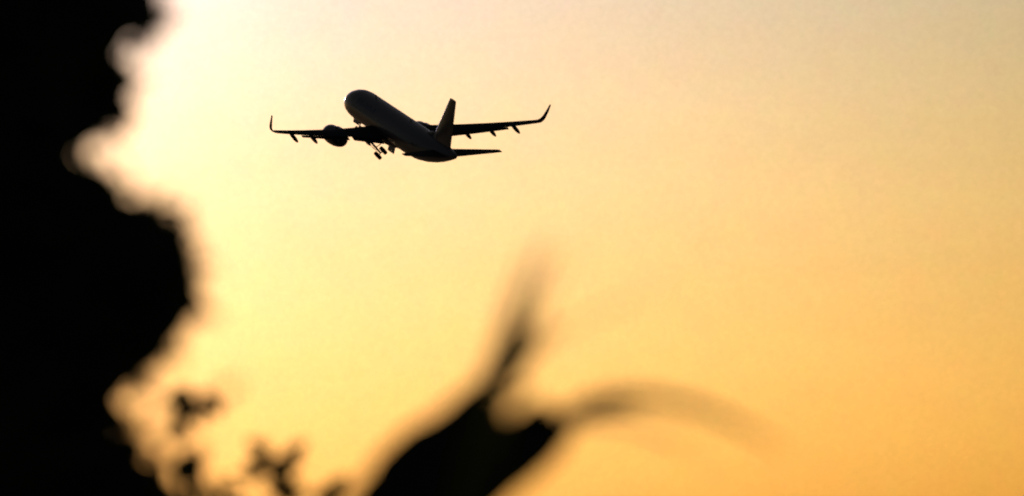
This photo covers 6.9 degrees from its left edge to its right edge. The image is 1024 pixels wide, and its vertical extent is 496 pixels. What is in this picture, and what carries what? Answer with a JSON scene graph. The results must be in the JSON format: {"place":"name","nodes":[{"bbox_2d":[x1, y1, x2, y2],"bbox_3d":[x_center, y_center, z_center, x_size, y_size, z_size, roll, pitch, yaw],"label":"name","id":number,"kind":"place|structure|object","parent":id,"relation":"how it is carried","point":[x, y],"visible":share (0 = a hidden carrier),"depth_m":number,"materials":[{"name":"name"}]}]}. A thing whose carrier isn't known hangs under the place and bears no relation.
{"place":"outdoors","nodes":[
{"label":"outdoors","id":0,"kind":"place"},
{"bbox_2d":[269,89,550,162],"bbox_3d":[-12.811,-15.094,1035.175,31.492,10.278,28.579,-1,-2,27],"label":"airliner","id":1,"kind":"object","parent":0,"point":[381,120],"visible":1,"depth_m":1036.77,"materials":[{"name":"paint"}]},
{"bbox_2d":[78,0,1023,495],"label":"sky","id":2,"kind":"structure","parent":0,"point":[834,189],"materials":[{"name":"orange"}]},
{"label":"ground","id":3,"kind":"structure","parent":0,"visible":0},
{"bbox_2d":[0,0,350,495],"bbox_3d":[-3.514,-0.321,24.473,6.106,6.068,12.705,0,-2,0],"label":"tree","id":4,"kind":"object","parent":3,"relation":"on","point":[103,305],"visible":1,"depth_m":19.73,"materials":[{"name":"black plant"}]},
{"bbox_2d":[159,233,790,495],"bbox_3d":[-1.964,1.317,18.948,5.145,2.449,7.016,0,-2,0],"label":"palm","id":5,"kind":"object","parent":3,"relation":"on","point":[426,457],"visible":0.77,"depth_m":19.57,"materials":[{"name":"black plant"}]},
{"bbox_2d":[456,230,569,495],"bbox_3d":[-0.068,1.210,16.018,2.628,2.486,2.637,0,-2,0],"label":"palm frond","id":6,"kind":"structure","parent":5,"relation":"attached to","point":[488,429],"depth_m":16.08,"materials":[{"name":"black plant"}]}
]}

